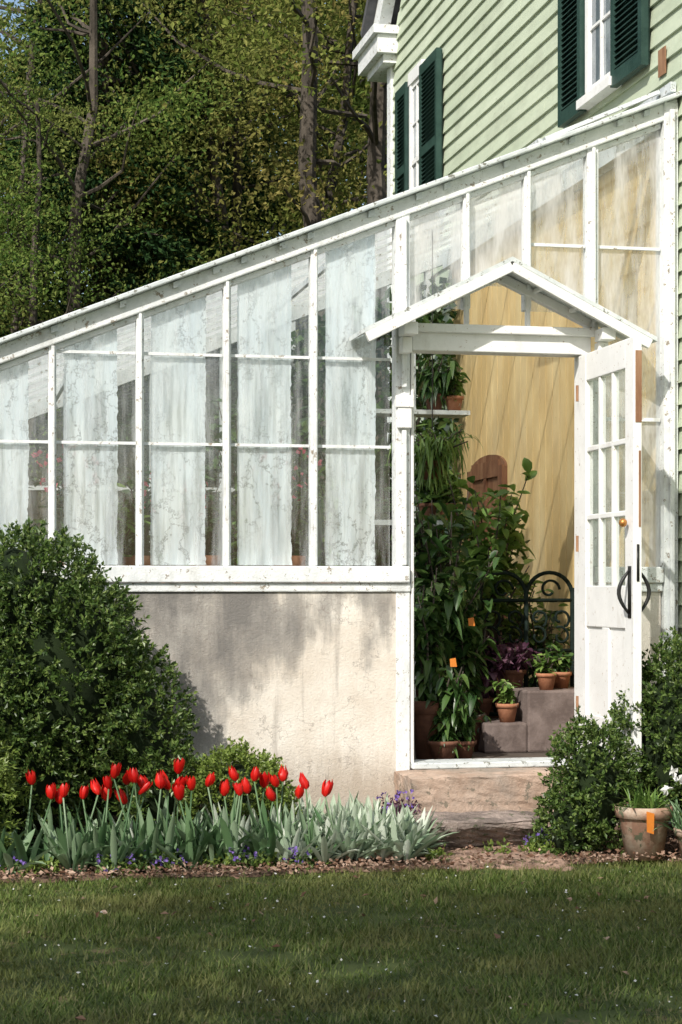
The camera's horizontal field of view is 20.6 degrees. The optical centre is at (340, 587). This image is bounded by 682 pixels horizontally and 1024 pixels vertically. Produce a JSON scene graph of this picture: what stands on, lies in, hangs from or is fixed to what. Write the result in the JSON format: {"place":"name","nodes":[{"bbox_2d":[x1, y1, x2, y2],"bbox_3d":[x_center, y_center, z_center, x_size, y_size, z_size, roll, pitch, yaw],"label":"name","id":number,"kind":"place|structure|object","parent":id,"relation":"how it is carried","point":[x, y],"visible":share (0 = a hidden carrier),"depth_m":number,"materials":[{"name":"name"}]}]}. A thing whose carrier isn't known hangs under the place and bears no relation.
{"place":"outdoors","nodes":[
{"label":"outdoors","id":0,"kind":"place"},
{"bbox_2d":[31,529,40,555],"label":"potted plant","id":1,"kind":"object","parent":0,"point":[33,532],"visible":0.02,"depth_m":9.18,"materials":[{"name":"green plant"}]},
{"bbox_2d":[28,476,47,529],"bbox_3d":[-2.368,-0.001,12.254,0.986,1.762,0.851,0,0,40],"label":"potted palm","id":2,"kind":"object","parent":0,"point":[35,483],"visible":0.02,"depth_m":12.06,"materials":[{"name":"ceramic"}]},
{"bbox_2d":[34,519,47,562],"bbox_3d":[-1.949,0.229,11.185,0.781,1.302,0.913,0,0,-25],"label":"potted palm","id":3,"kind":"object","parent":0,"point":[38,521],"depth_m":11.60,"materials":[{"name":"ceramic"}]},
{"bbox_2d":[31,444,63,561],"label":"potted plant","id":4,"kind":"object","parent":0,"point":[59,504],"visible":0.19,"depth_m":9.17,"materials":[{"name":"green plant"}]},
{"bbox_2d":[28,505,129,565],"bbox_3d":[-1.674,0.166,12.289,0.994,1.428,0.860,0,0,-12],"label":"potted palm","id":5,"kind":"object","parent":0,"point":[29,517],"visible":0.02,"depth_m":12.38,"materials":[{"name":"plant"}]},
{"bbox_2d":[101,483,150,565],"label":"potted plant","id":6,"kind":"object","parent":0,"point":[122,529],"visible":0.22,"depth_m":9.21,"materials":[{"name":"green plant"}]},
{"bbox_2d":[121,476,153,565],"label":"potted plant","id":7,"kind":"object","parent":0,"point":[129,561],"visible":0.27,"depth_m":9.38,"materials":[{"name":"green plant"}]},
{"bbox_2d":[144,473,207,565],"bbox_3d":[-0.829,-0.212,9.333,0.332,0.823,0.356,0,0,8],"label":"potted plant","id":8,"kind":"object","parent":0,"point":[145,494],"visible":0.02,"depth_m":9.29,"materials":[{"name":"green plant"}]},
{"bbox_2d":[118,470,234,565],"bbox_3d":[-1.162,0.092,11.076,0.790,1.577,0.846,0,0,-45],"label":"potted plant","id":9,"kind":"object","parent":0,"point":[126,491],"visible":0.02,"depth_m":11.02,"materials":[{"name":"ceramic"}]},
{"bbox_2d":[0,0,365,486],"label":"sky","id":10,"kind":"structure","parent":0,"point":[15,2],"materials":[{"name":"white"}]},
{"bbox_2d":[180,507,239,565],"bbox_3d":[-0.944,0.123,12.334,0.773,1.515,0.971,0,0,24],"label":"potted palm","id":11,"kind":"object","parent":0,"point":[220,546],"visible":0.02,"depth_m":12.28,"materials":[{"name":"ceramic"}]},
{"bbox_2d":[209,463,377,565],"bbox_3d":[-0.240,0.077,10.843,0.894,1.606,0.827,0,0,-28],"label":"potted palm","id":12,"kind":"object","parent":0,"point":[303,541],"visible":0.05,"depth_m":10.80,"materials":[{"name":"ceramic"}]},
{"bbox_2d":[272,447,330,565],"bbox_3d":[-0.267,-0.271,9.434,0.352,0.942,0.374,0,0,23],"label":"potted plant","id":13,"kind":"object","parent":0,"point":[297,560],"visible":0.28,"depth_m":9.40,"materials":[{"name":"green plant"}]},
{"bbox_2d":[295,466,336,565],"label":"potted plant","id":14,"kind":"object","parent":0,"point":[321,551],"visible":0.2,"depth_m":9.51,"materials":[{"name":"green plant"}]},
{"bbox_2d":[0,852,681,1023],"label":"ground","id":15,"kind":"structure","parent":0,"point":[352,967],"depth_m":6.24,"materials":[{"name":"green plant"}]},
{"bbox_2d":[0,28,154,528],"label":"deciduous tree","id":16,"kind":"object","parent":15,"relation":"on","point":[13,122],"visible":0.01,"depth_m":24.60,"materials":[{"name":"green plant"}]},
{"bbox_2d":[0,71,209,510],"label":"deciduous tree","id":17,"kind":"object","parent":15,"relation":"on","point":[19,247],"visible":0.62,"depth_m":18.78,"materials":[{"name":"green plant"}]},
{"bbox_2d":[0,0,258,560],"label":"deciduous tree","id":18,"kind":"object","parent":15,"relation":"on","point":[126,467],"visible":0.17,"depth_m":20.85,"materials":[{"name":"green plant"}]},
{"bbox_2d":[1,10,294,492],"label":"deciduous tree","id":19,"kind":"object","parent":15,"relation":"on","point":[155,202],"depth_m":29.83,"materials":[{"name":"green plant"}]},
{"bbox_2d":[37,0,308,547],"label":"deciduous tree","id":20,"kind":"object","parent":15,"relation":"on","point":[259,194],"depth_m":25.49,"materials":[{"name":"green plant"}]},
{"bbox_2d":[0,0,352,534],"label":"deciduous tree","id":21,"kind":"object","parent":15,"relation":"on","point":[90,34],"visible":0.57,"depth_m":19.53,"materials":[{"name":"green plant"}]},
{"bbox_2d":[0,0,369,522],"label":"deciduous tree","id":22,"kind":"object","parent":15,"relation":"on","point":[294,45],"visible":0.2,"depth_m":21.00,"materials":[{"name":"green plant"}]},
{"bbox_2d":[0,0,386,529],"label":"deciduous tree","id":23,"kind":"object","parent":15,"relation":"on","point":[238,236],"visible":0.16,"depth_m":21.49,"materials":[{"name":"green plant"}]},
{"bbox_2d":[60,0,386,565],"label":"deciduous tree","id":24,"kind":"object","parent":15,"relation":"on","point":[309,190],"visible":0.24,"depth_m":19.52,"materials":[{"name":"green plant"}]},
{"bbox_2d":[121,0,386,431],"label":"deciduous tree","id":25,"kind":"object","parent":15,"relation":"on","point":[363,80],"visible":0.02,"depth_m":26.40,"materials":[{"name":"green plant"}]},
{"bbox_2d":[189,0,386,483],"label":"woodland tree","id":26,"kind":"object","parent":15,"relation":"on","point":[348,136],"visible":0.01,"depth_m":33.47,"materials":[{"name":"green plant"}]},
{"bbox_2d":[6,859,655,1020],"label":"fallen leaves","id":27,"kind":"object","parent":15,"relation":"on","point":[81,1017],"visible":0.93,"depth_m":6.98,"materials":[{"name":"brown plant"}]},
{"bbox_2d":[0,824,680,882],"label":"flower bed soil","id":28,"kind":"structure","parent":15,"relation":"on","point":[42,877],"depth_m":8.05,"materials":[{"name":"brown soil"}]},
{"bbox_2d":[0,737,32,848],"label":"yew shrub","id":29,"kind":"object","parent":28,"relation":"on","point":[4,785],"visible":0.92,"depth_m":7.95,"materials":[{"name":"green plant"}]},
{"bbox_2d":[0,518,206,845],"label":"boxwood shrub","id":30,"kind":"object","parent":28,"relation":"on","point":[74,693],"visible":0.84,"depth_m":8.26,"materials":[{"name":"green plant"}]},
{"bbox_2d":[0,757,381,874],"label":"tulip bed","id":31,"kind":"object","parent":28,"relation":"on","point":[67,845],"visible":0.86,"depth_m":8.02,"materials":[{"name":"green plant"}]},
{"bbox_2d":[175,736,302,826],"bbox_3d":[-0.463,0.950,8.507,0.619,0.564,0.548,0,0,-12],"label":"boxwood shrub","id":32,"kind":"object","parent":28,"relation":"on","point":[242,759],"visible":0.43,"depth_m":8.40,"materials":[{"name":"green plant"}]},
{"bbox_2d":[93,789,457,863],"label":"silver foliage plants","id":33,"kind":"object","parent":28,"relation":"on","point":[403,835],"visible":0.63,"depth_m":8.22,"materials":[{"name":"plant"}]},
{"bbox_2d":[0,826,555,875],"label":"violet flowers","id":34,"kind":"object","parent":28,"relation":"on","point":[242,858],"visible":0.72,"depth_m":7.99,"materials":[{"name":"purple plant"}]},
{"bbox_2d":[18,838,557,878],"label":"edging plants","id":35,"kind":"object","parent":28,"relation":"on","point":[430,856],"visible":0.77,"depth_m":8.04,"materials":[{"name":"green plant"}]},
{"bbox_2d":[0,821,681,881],"bbox_3d":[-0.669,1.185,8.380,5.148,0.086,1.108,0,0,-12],"label":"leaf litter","id":36,"kind":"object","parent":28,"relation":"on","point":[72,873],"visible":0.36,"depth_m":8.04,"materials":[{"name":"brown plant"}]},
{"bbox_2d":[376,789,420,816],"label":"dark bellflower","id":37,"kind":"object","parent":36,"relation":"on","point":[396,796],"visible":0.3,"depth_m":8.78,"materials":[{"name":"purple plant"}]},
{"bbox_2d":[394,757,570,848],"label":"entrance steps","id":38,"kind":"structure","parent":28,"relation":"on","point":[476,802],"depth_m":8.91,"materials":[{"name":"rough stone"}]},
{"bbox_2d":[531,625,681,856],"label":"boxwood shrub","id":39,"kind":"object","parent":28,"relation":"on","point":[593,779],"visible":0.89,"depth_m":8.51,"materials":[{"name":"green plant"}]},
{"bbox_2d":[611,782,680,860],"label":"potted plants","id":40,"kind":"object","parent":28,"relation":"on","point":[638,821],"visible":0.98,"depth_m":8.30,"materials":[{"name":"ceramic"}]},
{"bbox_2d":[653,765,681,857],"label":"white narcissus","id":41,"kind":"object","parent":28,"relation":"on","point":[677,828],"visible":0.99,"depth_m":8.27,"materials":[{"name":"plant"}]},
{"bbox_2d":[0,90,681,837],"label":"greenhouse","id":42,"kind":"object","parent":15,"relation":"on","point":[306,670],"visible":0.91,"depth_m":9.15,"materials":[{"name":"paint"}]},
{"bbox_2d":[189,495,234,565],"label":"potted plant","id":43,"kind":"object","parent":42,"relation":"on","point":[211,531],"visible":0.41,"depth_m":9.31,"materials":[{"name":"green plant"}]},
{"bbox_2d":[211,494,263,565],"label":"potted plant","id":44,"kind":"object","parent":42,"relation":"on","point":[234,538],"visible":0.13,"depth_m":9.36,"materials":[{"name":"green plant"}]},
{"bbox_2d":[185,394,325,565],"bbox_3d":[-0.502,-0.237,12.416,1.270,2.235,1.016,0,0,18],"label":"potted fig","id":45,"kind":"object","parent":42,"relation":"on","point":[234,431],"visible":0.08,"depth_m":12.29,"materials":[{"name":"plant"}]},
{"bbox_2d":[290,276,461,566],"bbox_3d":[0.164,-0.672,13.292,1.498,3.107,0.590,0,0,-12],"label":"climbing vine","id":46,"kind":"object","parent":42,"relation":"on","point":[382,341],"visible":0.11,"depth_m":13.28,"materials":[{"name":"green plant"}]},
{"bbox_2d":[359,433,439,565],"bbox_3d":[0.399,-0.101,13.097,0.714,1.963,0.610,0,0,-12],"label":"potted laurel","id":47,"kind":"object","parent":42,"relation":"on","point":[382,538],"visible":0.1,"depth_m":12.97,"materials":[{"name":"plant"}]},
{"bbox_2d":[366,286,469,697],"bbox_3d":[0.432,-0.450,10.927,0.600,2.660,0.220,0,0,-12],"label":"plant shelf","id":48,"kind":"object","parent":42,"relation":"on","point":[428,413],"visible":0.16,"depth_m":10.87,"materials":[{"name":"white wood"}]},
{"bbox_2d":[414,470,454,519],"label":"potted plant","id":49,"kind":"object","parent":48,"relation":"on","point":[425,502],"visible":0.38,"depth_m":10.89,"materials":[{"name":"green plant"}]},
{"bbox_2d":[414,356,459,419],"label":"potted ivy","id":50,"kind":"object","parent":48,"relation":"on","point":[443,373],"visible":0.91,"depth_m":10.89,"materials":[{"name":"plant"}]},
{"bbox_2d":[435,469,465,519],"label":"potted plant","id":51,"kind":"object","parent":48,"relation":"on","point":[447,497],"visible":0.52,"depth_m":10.94,"materials":[{"name":"green plant"}]},
{"bbox_2d":[444,366,470,409],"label":"potted plant","id":52,"kind":"object","parent":48,"relation":"on","point":[455,402],"visible":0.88,"depth_m":10.93,"materials":[{"name":"green plant"}]},
{"bbox_2d":[375,462,469,696],"bbox_3d":[0.437,0.077,11.221,0.963,1.607,0.584,0,0,-43],"label":"potted fig","id":53,"kind":"object","parent":42,"relation":"on","point":[382,508],"visible":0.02,"depth_m":11.01,"materials":[{"name":"plant"}]},
{"bbox_2d":[386,230,483,500],"bbox_3d":[0.520,-1.217,10.409,0.561,1.526,0.594,0,0,-12],"label":"hanging plant","id":54,"kind":"object","parent":42,"relation":"hanging from","point":[433,459],"visible":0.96,"depth_m":10.34,"materials":[{"name":"green plant"}]},
{"bbox_2d":[414,566,467,759],"bbox_3d":[0.424,0.383,9.727,0.368,0.993,0.487,0,0,42],"label":"potted fern","id":55,"kind":"object","parent":42,"relation":"on","point":[431,622],"visible":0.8,"depth_m":9.66,"materials":[{"name":"green plant"}]},
{"bbox_2d":[388,486,505,695],"bbox_3d":[0.573,0.160,10.093,0.632,1.441,0.563,0,0,3],"label":"potted citrus","id":56,"kind":"object","parent":42,"relation":"on","point":[428,560],"visible":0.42,"depth_m":10.04,"materials":[{"name":"plant"}]},
{"bbox_2d":[421,665,479,758],"bbox_3d":[0.555,0.650,9.594,0.309,0.507,0.269,0,0,33],"label":"potted ivy","id":57,"kind":"object","parent":42,"relation":"on","point":[453,704],"visible":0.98,"depth_m":9.56,"materials":[{"name":"plant"}]},
{"bbox_2d":[450,658,456,666],"bbox_3d":[0.569,0.378,9.521,0.035,0.045,0.010,0,0,-12],"label":"plant tag","id":58,"kind":"object","parent":57,"relation":"on","point":[453,662],"visible":1,"depth_m":9.52,"materials":[{"name":"orange plastic"}]},
{"bbox_2d":[454,709,490,758],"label":"potted ivy","id":59,"kind":"object","parent":42,"relation":"on","point":[465,734],"visible":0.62,"depth_m":9.69,"materials":[{"name":"plant"}]},
{"bbox_2d":[444,573,501,751],"bbox_3d":[0.677,0.397,10.141,0.380,0.967,0.355,0,0,-12],"label":"potted fig","id":60,"kind":"object","parent":42,"relation":"on","point":[469,650],"visible":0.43,"depth_m":10.08,"materials":[{"name":"plant"}]},
{"bbox_2d":[468,617,474,625],"bbox_3d":[0.684,0.177,9.851,0.035,0.045,0.010,0,0,-12],"label":"plant tag","id":61,"kind":"object","parent":60,"relation":"attached to","point":[471,622],"visible":1,"depth_m":9.85,"materials":[{"name":"orange plastic"}]},
{"bbox_2d":[432,458,536,717],"bbox_3d":[0.837,0.070,10.739,0.600,1.621,0.780,0,0,-12],"label":"potted hibiscus","id":62,"kind":"object","parent":42,"relation":"on","point":[508,541],"visible":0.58,"depth_m":10.62,"materials":[{"name":"plant"}]},
{"bbox_2d":[467,455,506,682],"bbox_3d":[0.988,-0.015,12.764,0.037,1.769,0.850,0,0,-12],"label":"arched door","id":63,"kind":"structure","parent":42,"relation":"on","point":[488,471],"depth_m":12.71,"materials":[{"name":"brown wood"}]},
{"bbox_2d":[477,571,573,715],"bbox_3d":[0.987,0.383,10.663,0.564,0.956,0.444,0,0,-12],"label":"wrought iron bench","id":64,"kind":"object","parent":42,"relation":"on","point":[526,599],"visible":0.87,"depth_m":10.46,"materials":[{"name":"black metal"}]},
{"bbox_2d":[478,687,573,752],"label":"masonry plinth","id":65,"kind":"structure","parent":42,"relation":"on","point":[541,716],"depth_m":10.05,"materials":[{"name":"grey concrete"}]},
{"bbox_2d":[472,649,512,716],"bbox_3d":[0.720,0.526,10.301,0.396,0.391,0.361,0,0,-12],"label":"potted coleus","id":66,"kind":"object","parent":65,"relation":"on","point":[494,672],"visible":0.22,"depth_m":10.22,"materials":[{"name":"plant"}]},
{"bbox_2d":[485,679,519,721],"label":"potted plant","id":67,"kind":"object","parent":65,"relation":"on","point":[508,706],"visible":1,"depth_m":10.06,"materials":[{"name":"green plant"}]},
{"bbox_2d":[485,634,541,687],"bbox_3d":[0.934,0.415,10.365,0.355,0.324,0.356,0,0,-12],"label":"potted coleus","id":68,"kind":"object","parent":65,"relation":"on","point":[519,654],"visible":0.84,"depth_m":10.31,"materials":[{"name":"plant"}]},
{"bbox_2d":[525,650,564,689],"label":"potted plant","id":69,"kind":"object","parent":65,"relation":"on","point":[546,679],"visible":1,"depth_m":10.11,"materials":[{"name":"green plant"}]},
{"bbox_2d":[541,643,573,687],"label":"potted plant","id":70,"kind":"object","parent":65,"relation":"on","point":[562,678],"visible":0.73,"depth_m":10.27,"materials":[{"name":"green plant"}]},
{"bbox_2d":[493,577,568,690],"bbox_3d":[0.989,0.407,11.237,0.662,0.946,0.690,0,0,-12],"label":"potted laurel","id":71,"kind":"object","parent":42,"relation":"on","point":[504,633],"visible":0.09,"depth_m":11.15,"materials":[{"name":"plant"}]},
{"bbox_2d":[505,603,569,686],"bbox_3d":[1.124,0.484,10.762,0.418,0.792,0.382,0,0,-12],"label":"potted laurel","id":72,"kind":"object","parent":42,"relation":"on","point":[533,644],"visible":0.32,"depth_m":10.74,"materials":[{"name":"plant"}]},
{"bbox_2d":[576,385,578,709],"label":"hinges","id":73,"kind":"object","parent":42,"relation":"attached to","point":[577,537],"visible":0.91,"depth_m":9.38,"materials":[{"name":"brown metal"}]},
{"bbox_2d":[579,336,641,771],"bbox_3d":[1.283,-0.155,9.008,0.040,2.000,0.775,0,0,-12],"label":"door leaf","id":74,"kind":"object","parent":42,"relation":"attached to","point":[610,649],"visible":0.77,"depth_m":8.96,"materials":[{"name":"white paint"}]},
{"bbox_2d":[617,518,650,617],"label":"door handles","id":75,"kind":"structure","parent":74,"relation":"attached to","point":[622,522],"depth_m":8.66,"materials":[{"name":"black metal"}]},
{"bbox_2d":[635,350,641,526],"bbox_3d":[1.365,-0.685,8.628,0.030,0.810,0.002,0,0,-12],"label":"bare edge","id":76,"kind":"object","parent":74,"relation":"attached to","point":[638,385],"visible":1,"depth_m":8.63,"materials":[{"name":"brown wood"}]},
{"bbox_2d":[639,82,675,105],"bbox_3d":[1.240,-2.530,11.632,0.029,0.060,4.330,0,0,-12],"label":"flashing","id":77,"kind":"object","parent":42,"relation":"attached to","point":[669,88],"visible":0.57,"depth_m":9.58,"materials":[{"name":"white metal"}]},
{"bbox_2d":[13,859,671,1019],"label":"fallen petals","id":78,"kind":"object","parent":15,"relation":"on","point":[341,959],"visible":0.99,"depth_m":6.43,"materials":[{"name":"plant"}]},
{"bbox_2d":[432,845,576,870],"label":"brick dust path","id":79,"kind":"structure","parent":15,"relation":"on","point":[532,863],"depth_m":8.26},
{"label":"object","id":80,"kind":"object","parent":15,"relation":"on","visible":0},
{"bbox_2d":[352,0,398,478],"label":"cornice trim","id":81,"kind":"structure","parent":80,"relation":"attached to","point":[374,52],"depth_m":15.62,"materials":[{"name":"white paint"}]},
{"bbox_2d":[360,0,400,37],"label":"house roof","id":82,"kind":"structure","parent":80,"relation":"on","point":[369,14],"depth_m":15.81,"materials":[{"name":"stone"}]},
{"bbox_2d":[392,0,681,659],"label":"clapboards","id":83,"kind":"object","parent":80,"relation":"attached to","point":[499,78],"visible":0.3,"depth_m":12.51,"materials":[{"name":"green paint"}]},
{"bbox_2d":[408,59,424,188],"bbox_3d":[0.585,-3.380,14.729,0.090,1.400,0.480,0,0,-12],"label":"house window","id":84,"kind":"structure","parent":83,"relation":"attached to","point":[413,79],"depth_m":14.85,"materials":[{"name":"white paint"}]},
{"bbox_2d":[395,82,408,194],"bbox_3d":[0.499,-3.345,15.119,0.050,1.350,0.360,0,0,-12],"label":"shutter","id":85,"kind":"object","parent":84,"relation":"attached to","point":[402,139],"visible":0.62,"depth_m":15.15,"materials":[{"name":"green paint"}]},
{"bbox_2d":[413,84,418,187],"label":"window glass","id":86,"kind":"structure","parent":84,"relation":"in","point":[414,91],"depth_m":14.81,"materials":[{"name":"white glass"}]},
{"bbox_2d":[408,59,424,188],"bbox_3d":[0.585,-3.380,14.728,0.090,1.400,0.480,0,0,-12],"label":"window frame","id":87,"kind":"structure","parent":84,"relation":"in","point":[413,76],"depth_m":14.85,"materials":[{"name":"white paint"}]},
{"bbox_2d":[419,47,441,185],"bbox_3d":[0.679,-3.345,14.253,0.050,1.350,0.530,0,0,-12],"label":"shutter","id":88,"kind":"object","parent":84,"relation":"attached to","point":[430,118],"visible":0.66,"depth_m":14.25,"materials":[{"name":"green paint"}]},
{"bbox_2d":[452,142,655,686],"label":"ochre boards","id":89,"kind":"object","parent":83,"relation":"attached to","point":[519,408],"visible":0.27,"depth_m":11.39,"materials":[{"name":"paint"}]},
{"bbox_2d":[576,0,621,110],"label":"house window","id":90,"kind":"structure","parent":83,"relation":"attached to","point":[598,89],"depth_m":10.64,"materials":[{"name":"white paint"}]},
{"bbox_2d":[558,0,586,127],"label":"shutter","id":91,"kind":"object","parent":90,"relation":"attached to","point":[571,52],"visible":0.98,"depth_m":11.04,"materials":[{"name":"green paint"}]},
{"bbox_2d":[576,0,621,110],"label":"window frame","id":92,"kind":"structure","parent":90,"relation":"in","point":[595,93],"depth_m":10.68,"materials":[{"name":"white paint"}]},
{"bbox_2d":[592,0,609,84],"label":"window glass","id":93,"kind":"structure","parent":90,"relation":"in","point":[595,3],"depth_m":10.62,"materials":[{"name":"white glass"}]},
{"bbox_2d":[610,0,648,87],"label":"shutter","id":94,"kind":"object","parent":90,"relation":"attached to","point":[629,39],"visible":1,"depth_m":10.10,"materials":[{"name":"green paint"}]},
{"bbox_2d":[658,45,665,77],"bbox_3d":[1.654,-2.710,9.691,0.006,0.140,0.100,0,0,-12],"label":"bare board","id":95,"kind":"object","parent":83,"relation":"attached to","point":[661,61],"visible":1,"depth_m":9.69,"materials":[{"name":"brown wood"}]}
]}

